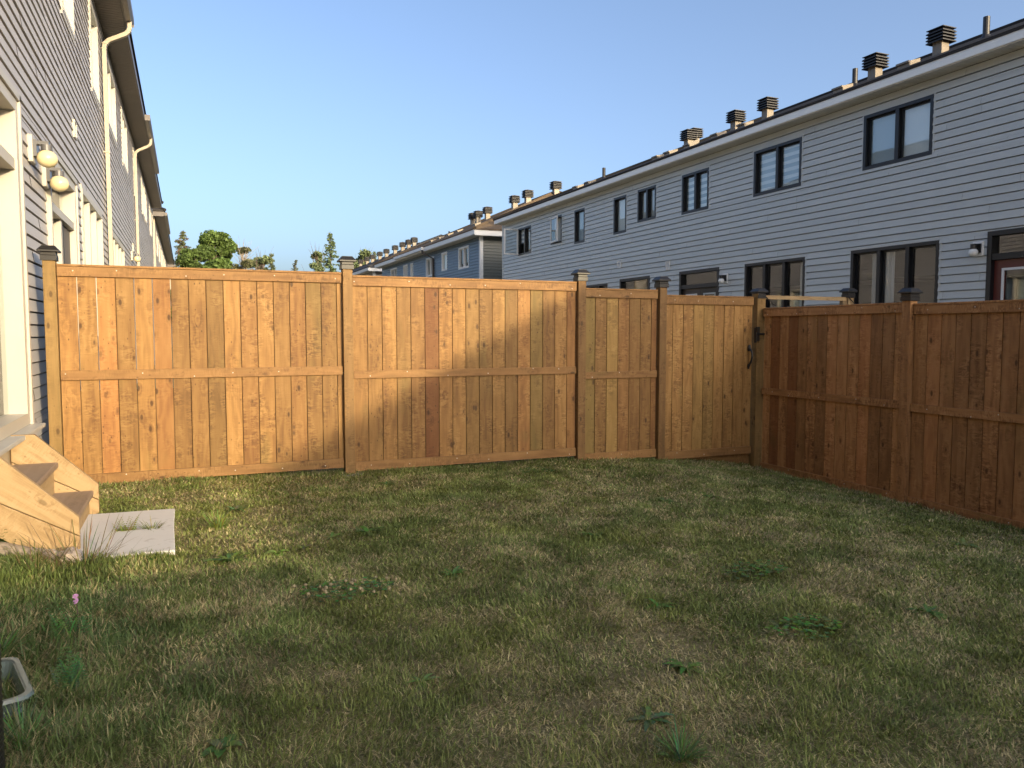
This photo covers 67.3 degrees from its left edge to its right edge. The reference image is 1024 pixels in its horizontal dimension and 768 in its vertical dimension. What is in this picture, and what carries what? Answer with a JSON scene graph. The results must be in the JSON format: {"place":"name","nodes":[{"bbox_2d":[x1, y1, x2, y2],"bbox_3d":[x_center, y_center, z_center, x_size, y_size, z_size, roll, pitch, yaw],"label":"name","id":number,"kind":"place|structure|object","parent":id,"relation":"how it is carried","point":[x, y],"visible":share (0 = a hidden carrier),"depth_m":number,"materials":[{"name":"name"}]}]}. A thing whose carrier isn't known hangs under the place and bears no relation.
{"place":"outdoors","nodes":[
{"label":"outdoors","id":0,"kind":"place"},
{"bbox_2d":[292,260,297,270],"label":"spruce tree","id":1,"kind":"object","parent":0,"point":[294,268],"visible":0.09,"depth_m":80.85,"materials":[{"name":"green plant"}]},
{"bbox_2d":[0,347,1023,767],"bbox_3d":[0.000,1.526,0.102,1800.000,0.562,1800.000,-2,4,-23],"label":"ground","id":2,"kind":"structure","parent":0,"point":[610,673],"depth_m":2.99,"materials":[{"name":"green plant"}]},
{"bbox_2d":[0,631,4,767],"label":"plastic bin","id":3,"kind":"object","parent":2,"relation":"on","point":[2,759],"visible":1,"depth_m":2.18,"materials":[{"name":"black plastic"}]},
{"bbox_2d":[0,529,15,550],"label":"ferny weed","id":4,"kind":"object","parent":2,"relation":"on","point":[5,541],"visible":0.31,"depth_m":4.34,"materials":[{"name":"green plant"}]},
{"bbox_2d":[1,657,33,718],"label":"plastic tub","id":5,"kind":"object","parent":2,"relation":"on","point":[23,686],"visible":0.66,"depth_m":2.65,"materials":[{"name":"white plastic"}]},
{"bbox_2d":[0,616,44,656],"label":"grass tuft","id":6,"kind":"object","parent":2,"relation":"on","point":[9,640],"visible":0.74,"depth_m":3.04,"materials":[{"name":"green plant"}]},
{"bbox_2d":[0,541,56,556],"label":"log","id":7,"kind":"object","parent":2,"relation":"on","point":[4,550],"visible":0.33,"depth_m":4.33,"materials":[{"name":"beige wood"}]},
{"bbox_2d":[3,693,70,750],"bbox_3d":[-1.538,1.058,2.396,0.317,0.132,0.311,-2,4,-23],"label":"grass tuft","id":8,"kind":"object","parent":2,"relation":"on","point":[23,723],"visible":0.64,"depth_m":2.43,"materials":[{"name":"green plant"}]},
{"bbox_2d":[0,538,87,571],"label":"tall grass tuft","id":9,"kind":"object","parent":2,"relation":"on","point":[37,564],"visible":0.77,"depth_m":4.16,"materials":[{"name":"green plant"}]},
{"bbox_2d":[43,549,58,558],"bbox_3d":[-2.588,0.984,4.348,0.116,0.083,0.115,1,4,20],"label":"rock","id":10,"kind":"object","parent":2,"relation":"on","point":[53,550],"visible":0.22,"depth_m":4.33,"materials":[{"name":"beige stone"}]},
{"bbox_2d":[40,604,91,642],"bbox_3d":[-1.856,0.994,3.216,0.194,0.140,0.209,-3,5,-36],"label":"ferny weed","id":11,"kind":"object","parent":2,"relation":"on","point":[62,623],"visible":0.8,"depth_m":3.21,"materials":[{"name":"green plant"}]},
{"bbox_2d":[48,643,89,690],"bbox_3d":[-1.622,1.034,2.811,0.133,0.131,0.210,-2,4,-23],"label":"ferny weed","id":12,"kind":"object","parent":2,"relation":"on","point":[71,675],"visible":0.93,"depth_m":2.79,"materials":[{"name":"green plant"}]},
{"bbox_2d":[57,547,82,565],"bbox_3d":[-2.475,0.977,4.301,0.119,0.118,0.180,-4,5,-44],"label":"rock","id":13,"kind":"object","parent":2,"relation":"on","point":[72,552],"visible":0.52,"depth_m":4.26,"materials":[{"name":"beige stone"}]},
{"bbox_2d":[0,510,149,566],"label":"tall grass tuft","id":14,"kind":"object","parent":2,"relation":"on","point":[105,555],"visible":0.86,"depth_m":4.29,"materials":[{"name":"green plant"}]},
{"bbox_2d":[72,594,78,630],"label":"clover flower","id":15,"kind":"object","parent":2,"relation":"on","point":[76,600],"visible":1,"depth_m":3.26,"materials":[{"name":"pink plant"}]},
{"bbox_2d":[0,0,163,463],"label":"townhouse row","id":16,"kind":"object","parent":2,"relation":"on","point":[79,172],"visible":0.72,"depth_m":7.97,"materials":[{"name":"grey plastic"}]},
{"bbox_2d":[0,67,45,455],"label":"patio door","id":17,"kind":"structure","parent":16,"relation":"in","point":[15,330],"depth_m":5.76,"materials":[{"name":"white glass"}]},
{"bbox_2d":[33,144,80,388],"bbox_3d":[-4.690,-1.042,7.982,0.172,2.455,2.000,-2,4,-23],"label":"patio door","id":18,"kind":"structure","parent":16,"relation":"in","point":[63,223],"depth_m":8.45,"materials":[{"name":"white glass"}]},
{"bbox_2d":[58,0,74,46],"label":"window","id":19,"kind":"structure","parent":16,"relation":"in","point":[67,11],"depth_m":9.07,"materials":[{"name":"white glass"}]},
{"bbox_2d":[79,184,103,342],"bbox_3d":[-5.838,-1.545,10.606,0.180,1.970,2.542,-2,4,-23],"label":"window","id":20,"kind":"structure","parent":16,"relation":"in","point":[91,220],"depth_m":10.64,"materials":[{"name":"white glass"}]},
{"bbox_2d":[88,0,99,110],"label":"window","id":21,"kind":"structure","parent":16,"relation":"in","point":[93,29],"depth_m":11.70,"materials":[{"name":"white glass"}]},
{"bbox_2d":[107,58,116,148],"bbox_3d":[-7.302,-5.074,13.843,0.180,1.220,1.956,-2,4,-23],"label":"window","id":22,"kind":"structure","parent":16,"relation":"in","point":[111,84],"depth_m":14.23,"materials":[{"name":"white glass"}]},
{"bbox_2d":[113,232,124,265],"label":"window","id":23,"kind":"structure","parent":16,"relation":"in","point":[118,248],"depth_m":14.48,"materials":[{"name":"white glass"}]},
{"bbox_2d":[120,106,127,177],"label":"window","id":24,"kind":"structure","parent":16,"relation":"in","point":[123,123],"depth_m":16.88,"materials":[{"name":"white glass"}]},
{"bbox_2d":[132,147,134,196],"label":"window","id":25,"kind":"structure","parent":16,"relation":"in","point":[132,147],"depth_m":19.81,"materials":[{"name":"white glass"}]},
{"bbox_2d":[141,176,144,219],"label":"window","id":26,"kind":"structure","parent":16,"relation":"in","point":[142,184],"depth_m":24.02,"materials":[{"name":"white glass"}]},
{"bbox_2d":[144,187,146,225],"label":"window","id":27,"kind":"structure","parent":16,"relation":"in","point":[144,187],"depth_m":25.92,"materials":[{"name":"white glass"}]},
{"bbox_2d":[149,204,151,238],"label":"window","id":28,"kind":"structure","parent":16,"relation":"in","point":[150,218],"depth_m":29.17,"materials":[{"name":"white glass"}]},
{"bbox_2d":[51,527,174,560],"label":"paving slab","id":29,"kind":"structure","parent":2,"relation":"on","point":[159,539],"depth_m":4.67,"materials":[{"name":"grey concrete"}]},
{"bbox_2d":[113,515,139,532],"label":"ferny weed","id":30,"kind":"object","parent":2,"relation":"on","point":[126,528],"visible":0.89,"depth_m":4.95,"materials":[{"name":"green plant"}]},
{"bbox_2d":[80,509,174,533],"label":"paving slab","id":31,"kind":"structure","parent":2,"relation":"on","point":[167,516],"depth_m":5.26,"materials":[{"name":"grey concrete"}]},
{"bbox_2d":[0,434,99,550],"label":"wooden steps","id":32,"kind":"structure","parent":31,"relation":"on","point":[43,484],"depth_m":4.47,"materials":[{"name":"brown wood"}]},
{"bbox_2d":[136,517,165,531],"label":"grass tuft","id":33,"kind":"object","parent":2,"relation":"on","point":[151,525],"visible":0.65,"depth_m":5.04,"materials":[{"name":"green plant"}]},
{"bbox_2d":[152,207,173,266],"bbox_3d":[-25.852,-5.984,41.967,13.490,10.149,25.100,-2,4,-23],"label":"townhouse row","id":34,"kind":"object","parent":2,"relation":"on","point":[163,255],"visible":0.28,"depth_m":37.37,"materials":[{"name":"grey plastic"}]},
{"bbox_2d":[156,231,157,257],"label":"window","id":35,"kind":"structure","parent":34,"relation":"in","point":[156,231],"depth_m":36.24,"materials":[{"name":"white glass"}]},
{"bbox_2d":[167,262,175,346],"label":"townhouse row","id":36,"kind":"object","parent":2,"relation":"on","point":[170,265],"visible":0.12,"depth_m":64.11,"materials":[{"name":"grey plastic"}]},
{"bbox_2d":[173,230,190,266],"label":"spruce tree","id":37,"kind":"object","parent":2,"relation":"on","point":[182,235],"visible":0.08,"depth_m":80.01,"materials":[{"name":"green plant"}]},
{"bbox_2d":[170,246,212,320],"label":"broadleaf tree","id":38,"kind":"object","parent":2,"relation":"on","point":[187,257],"visible":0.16,"depth_m":65.39,"materials":[{"name":"green plant"}]},
{"bbox_2d":[190,509,239,529],"bbox_3d":[-2.011,0.912,5.187,0.350,0.136,0.321,-2,4,-23],"label":"grass tuft","id":39,"kind":"object","parent":2,"relation":"on","point":[221,523],"visible":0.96,"depth_m":5.23,"materials":[{"name":"green plant"}]},
{"bbox_2d":[196,229,237,268],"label":"broadleaf tree","id":40,"kind":"object","parent":2,"relation":"on","point":[220,256],"visible":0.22,"depth_m":70.17,"materials":[{"name":"green plant"}]},
{"bbox_2d":[199,734,243,757],"bbox_3d":[-0.910,1.137,2.409,0.106,0.029,0.145,3,5,35],"label":"dock plant","id":41,"kind":"object","parent":2,"relation":"on","point":[224,745],"visible":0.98,"depth_m":2.42,"materials":[{"name":"green plant"}]},
{"bbox_2d":[202,550,252,564],"bbox_3d":[-1.645,1.028,4.445,0.300,0.101,0.244,-4,5,-44],"label":"dandelion plant","id":42,"kind":"object","parent":2,"relation":"on","point":[222,559],"visible":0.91,"depth_m":4.46,"materials":[{"name":"green plant"}]},
{"bbox_2d":[227,504,247,511],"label":"dandelion plant","id":43,"kind":"object","parent":2,"relation":"on","point":[237,507],"visible":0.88,"depth_m":5.76,"materials":[{"name":"green plant"}]},
{"bbox_2d":[230,239,261,269],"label":"broadleaf tree","id":44,"kind":"object","parent":2,"relation":"on","point":[245,263],"visible":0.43,"depth_m":69.28,"materials":[{"name":"green plant"}]},
{"bbox_2d":[248,250,272,269],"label":"broadleaf tree","id":45,"kind":"object","parent":2,"relation":"on","point":[263,261],"visible":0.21,"depth_m":72.00,"materials":[{"name":"green plant"}]},
{"bbox_2d":[268,253,275,269],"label":"spruce tree","id":46,"kind":"object","parent":2,"relation":"on","point":[271,266],"visible":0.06,"depth_m":74.21,"materials":[{"name":"green plant"}]},
{"bbox_2d":[265,549,288,555],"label":"dock plant","id":47,"kind":"object","parent":2,"relation":"on","point":[273,551],"visible":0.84,"depth_m":4.66,"materials":[{"name":"green plant"}]},
{"bbox_2d":[293,544,311,550],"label":"dock plant","id":48,"kind":"object","parent":2,"relation":"on","point":[303,546],"visible":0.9,"depth_m":4.76,"materials":[{"name":"green plant"}]},
{"bbox_2d":[301,246,324,271],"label":"broadleaf tree","id":49,"kind":"object","parent":2,"relation":"on","point":[316,256],"visible":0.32,"depth_m":75.60,"materials":[{"name":"green plant"}]},
{"bbox_2d":[317,532,339,539],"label":"dandelion plant","id":50,"kind":"object","parent":2,"relation":"on","point":[332,535],"visible":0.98,"depth_m":5.02,"materials":[{"name":"green plant"}]},
{"bbox_2d":[322,232,338,271],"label":"spruce tree","id":51,"kind":"object","parent":2,"relation":"on","point":[330,247],"visible":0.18,"depth_m":78.14,"materials":[{"name":"green plant"}]},
{"bbox_2d":[292,573,396,601],"bbox_3d":[-0.841,1.034,3.937,0.527,0.048,0.363,-2,4,-23],"label":"clover patch","id":52,"kind":"object","parent":2,"relation":"on","point":[351,583],"visible":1,"depth_m":3.91,"materials":[{"name":"green plant"}]},
{"bbox_2d":[36,245,670,483],"bbox_3d":[-1.061,0.006,7.534,6.256,2.445,0.317,-2,4,-23],"label":"wooden fence","id":53,"kind":"object","parent":2,"relation":"on","point":[270,371],"visible":0.97,"depth_m":7.26,"materials":[{"name":"stained wood"},{"name":"wood"},{"name":"black metal"}]},
{"bbox_2d":[665,295,753,463],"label":"fence gate","id":54,"kind":"structure","parent":53,"relation":"attached to","point":[709,355],"depth_m":8.95,"materials":[{"name":"brown wood"}]},
{"bbox_2d":[353,246,373,268],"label":"broadleaf tree","id":55,"kind":"object","parent":2,"relation":"on","point":[364,253],"visible":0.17,"depth_m":94.06,"materials":[{"name":"green plant"}]},
{"bbox_2d":[353,526,384,535],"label":"dandelion plant","id":56,"kind":"object","parent":2,"relation":"on","point":[365,528],"visible":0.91,"depth_m":5.16,"materials":[{"name":"green plant"}]},
{"bbox_2d":[379,480,394,485],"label":"dandelion plant","id":57,"kind":"object","parent":2,"relation":"on","point":[389,482],"visible":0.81,"depth_m":6.89,"materials":[{"name":"green plant"}]},
{"bbox_2d":[352,234,441,275],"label":"townhouse row","id":58,"kind":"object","parent":2,"relation":"on","point":[368,268],"visible":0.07,"depth_m":57.79,"materials":[{"name":"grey plastic"}]},
{"bbox_2d":[407,673,440,691],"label":"dandelion plant","id":59,"kind":"object","parent":2,"relation":"on","point":[424,676],"visible":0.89,"depth_m":2.96,"materials":[{"name":"green plant"}]},
{"bbox_2d":[441,566,463,576],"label":"dandelion plant","id":60,"kind":"object","parent":2,"relation":"on","point":[456,570],"visible":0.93,"depth_m":4.29,"materials":[{"name":"green plant"}]},
{"bbox_2d":[373,181,561,278],"bbox_3d":[1.511,-5.556,41.258,14.190,9.590,17.750,-2,4,-23],"label":"townhouse row","id":61,"kind":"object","parent":2,"relation":"on","point":[473,249],"visible":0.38,"depth_m":34.98,"materials":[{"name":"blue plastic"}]},
{"bbox_2d":[390,267,396,275],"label":"window","id":62,"kind":"structure","parent":61,"relation":"in","point":[392,271],"depth_m":43.89,"materials":[{"name":"grey glass"}]},
{"bbox_2d":[403,264,407,276],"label":"window","id":63,"kind":"structure","parent":61,"relation":"in","point":[405,269],"depth_m":41.55,"materials":[{"name":"grey glass"}]},
{"bbox_2d":[410,263,413,276],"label":"window","id":64,"kind":"structure","parent":61,"relation":"in","point":[411,264],"depth_m":40.57,"materials":[{"name":"grey glass"}]},
{"bbox_2d":[426,256,434,276],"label":"window","id":65,"kind":"structure","parent":61,"relation":"in","point":[427,259],"depth_m":37.69,"materials":[{"name":"white glass"}]},
{"bbox_2d":[441,252,447,270],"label":"window","id":66,"kind":"structure","parent":61,"relation":"in","point":[444,260],"depth_m":35.59,"materials":[{"name":"white glass"}]},
{"bbox_2d":[458,245,469,269],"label":"window","id":67,"kind":"structure","parent":61,"relation":"in","point":[464,248],"depth_m":32.86,"materials":[{"name":"white glass"}]},
{"bbox_2d":[516,466,554,472],"bbox_3d":[0.247,0.849,7.619,0.434,0.036,0.264,-2,4,-23],"label":"clover patch","id":68,"kind":"object","parent":2,"relation":"on","point":[535,470],"visible":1,"depth_m":7.59,"materials":[{"name":"green plant"}]},
{"bbox_2d":[579,531,607,540],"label":"dandelion plant","id":69,"kind":"object","parent":2,"relation":"on","point":[585,533],"visible":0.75,"depth_m":5.21,"materials":[{"name":"green plant"}]},
{"bbox_2d":[623,705,674,731],"bbox_3d":[0.482,1.180,2.692,0.163,0.042,0.160,3,5,38],"label":"dandelion plant","id":70,"kind":"object","parent":2,"relation":"on","point":[647,710],"visible":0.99,"depth_m":2.70,"materials":[{"name":"green plant"}]},
{"bbox_2d":[644,598,676,611],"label":"dandelion plant","id":71,"kind":"object","parent":2,"relation":"on","point":[658,607],"visible":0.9,"depth_m":3.85,"materials":[{"name":"green plant"}]},
{"bbox_2d":[652,496,675,503],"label":"dandelion plant","id":72,"kind":"object","parent":2,"relation":"on","point":[662,499],"visible":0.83,"depth_m":6.43,"materials":[{"name":"green plant"}]},
{"bbox_2d":[663,658,702,675],"bbox_3d":[0.714,1.153,3.135,0.166,0.037,0.176,-2,4,-23],"label":"dandelion plant","id":73,"kind":"object","parent":2,"relation":"on","point":[678,664],"visible":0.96,"depth_m":3.14,"materials":[{"name":"green plant"}]},
{"bbox_2d":[646,718,720,767],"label":"grass tuft","id":74,"kind":"object","parent":2,"relation":"on","point":[679,746],"visible":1,"depth_m":2.48,"materials":[{"name":"green plant"}]},
{"bbox_2d":[701,492,721,498],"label":"dandelion plant","id":75,"kind":"object","parent":2,"relation":"on","point":[711,495],"visible":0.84,"depth_m":6.68,"materials":[{"name":"green plant"}]},
{"bbox_2d":[721,559,787,579],"bbox_3d":[1.376,1.058,4.384,0.412,0.036,0.258,-2,4,-23],"label":"clover patch","id":76,"kind":"object","parent":2,"relation":"on","point":[769,571],"visible":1,"depth_m":4.38,"materials":[{"name":"green plant"}]},
{"bbox_2d":[492,16,1023,307],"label":"townhouse row","id":77,"kind":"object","parent":2,"relation":"on","point":[878,184],"visible":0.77,"depth_m":14.18,"materials":[{"name":"grey plastic"}]},
{"bbox_2d":[504,224,531,256],"bbox_3d":[0.216,-4.962,26.589,0.718,1.010,1.190,-2,4,-23],"label":"window","id":78,"kind":"structure","parent":77,"relation":"in","point":[522,232],"depth_m":26.85,"materials":[{"name":"grey plastic"}]},
{"bbox_2d":[550,213,562,245],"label":"window","id":79,"kind":"structure","parent":77,"relation":"in","point":[556,236],"depth_m":24.48,"materials":[{"name":"grey glass"}]},
{"bbox_2d":[574,206,585,244],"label":"window","id":80,"kind":"structure","parent":77,"relation":"in","point":[579,214],"depth_m":23.13,"materials":[{"name":"black glass"}]},
{"bbox_2d":[586,283,609,287],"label":"window","id":81,"kind":"structure","parent":77,"relation":"in","point":[602,285],"depth_m":21.98,"materials":[{"name":"grey plastic"}]},
{"bbox_2d":[613,193,627,234],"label":"window","id":82,"kind":"structure","parent":77,"relation":"in","point":[619,207],"depth_m":20.98,"materials":[{"name":"black glass"}]},
{"bbox_2d":[619,276,649,288],"bbox_3d":[3.275,-1.505,20.326,0.145,2.595,1.480,-2,4,-23],"label":"door","id":83,"kind":"structure","parent":77,"relation":"in","point":[622,281],"depth_m":20.33,"materials":[{"name":"black glass"}]},
{"bbox_2d":[637,183,657,223],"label":"window","id":84,"kind":"structure","parent":77,"relation":"in","point":[646,200],"depth_m":19.59,"materials":[{"name":"black glass"}]},
{"bbox_2d":[681,165,710,216],"bbox_3d":[4.272,-4.433,17.756,0.132,0.990,1.090,-2,4,-23],"label":"window","id":85,"kind":"structure","parent":77,"relation":"in","point":[695,191],"depth_m":17.73,"materials":[{"name":"glass"}]},
{"bbox_2d":[679,267,721,295],"bbox_3d":[4.347,-1.338,17.793,0.145,2.600,1.490,-2,4,-23],"label":"door","id":86,"kind":"structure","parent":77,"relation":"in","point":[703,289],"depth_m":17.74,"materials":[{"name":"black glass"}]},
{"bbox_2d":[743,255,807,307],"bbox_3d":[5.319,-1.632,15.514,0.174,1.760,1.790,-2,4,-23],"label":"window","id":87,"kind":"structure","parent":77,"relation":"in","point":[786,261],"depth_m":15.22,"materials":[{"name":"grey plastic"}]},
{"bbox_2d":[752,135,804,197],"bbox_3d":[5.311,-4.289,15.301,0.132,0.990,1.410,-2,4,-23],"label":"window","id":88,"kind":"structure","parent":77,"relation":"in","point":[777,167],"depth_m":15.27,"materials":[{"name":"glass"}]},
{"bbox_2d":[849,237,942,303],"bbox_3d":[6.420,-1.461,12.913,0.174,1.765,1.810,-2,4,-23],"label":"window","id":89,"kind":"structure","parent":77,"relation":"in","point":[883,265],"depth_m":13.06,"materials":[{"name":"grey plastic"}]},
{"bbox_2d":[861,93,937,170],"bbox_3d":[6.402,-4.122,12.722,0.132,1.000,1.420,-2,4,-23],"label":"window","id":90,"kind":"structure","parent":77,"relation":"in","point":[901,132],"depth_m":12.69,"materials":[{"name":"glass"}]},
{"bbox_2d":[985,227,1023,300],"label":"door","id":91,"kind":"structure","parent":77,"relation":"in","point":[997,264],"depth_m":11.22,"materials":[{"name":"black glass"}]},
{"bbox_2d":[749,288,768,466],"bbox_3d":[2.937,0.074,9.216,0.163,2.425,0.168,-2,4,-23],"label":"gate post","id":92,"kind":"object","parent":2,"relation":"on","point":[757,373],"visible":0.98,"depth_m":9.17,"materials":[{"name":"brown wood"}]},
{"bbox_2d":[764,613,843,638],"bbox_3d":[1.346,1.102,3.502,0.390,0.036,0.234,-2,4,-23],"label":"clover patch","id":93,"kind":"object","parent":2,"relation":"on","point":[806,631],"visible":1,"depth_m":3.52,"materials":[{"name":"green plant"}]},
{"bbox_2d":[766,288,857,306],"bbox_3d":[3.697,0.098,9.568,1.524,2.590,0.312,-2,4,-23],"label":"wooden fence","id":94,"kind":"object","parent":2,"relation":"on","point":[848,295],"visible":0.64,"depth_m":9.60,"materials":[{"name":"brown wood"}]},
{"bbox_2d":[760,288,1023,529],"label":"wooden fence","id":95,"kind":"object","parent":2,"relation":"on","point":[910,399],"visible":0.94,"depth_m":7.30,"materials":[{"name":"brown wood"}]},
{"bbox_2d":[908,604,945,619],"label":"dandelion plant","id":96,"kind":"object","parent":2,"relation":"on","point":[939,613],"visible":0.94,"depth_m":3.79,"materials":[{"name":"green plant"}]},
{"bbox_2d":[951,538,980,549],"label":"dandelion plant","id":97,"kind":"object","parent":2,"relation":"on","point":[963,542],"visible":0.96,"depth_m":5.20,"materials":[{"name":"green plant"}]},
{"bbox_2d":[131,0,1023,271],"label":"sky","id":98,"kind":"structure","parent":0,"point":[279,126],"materials":[{"name":"blue"}]}
]}

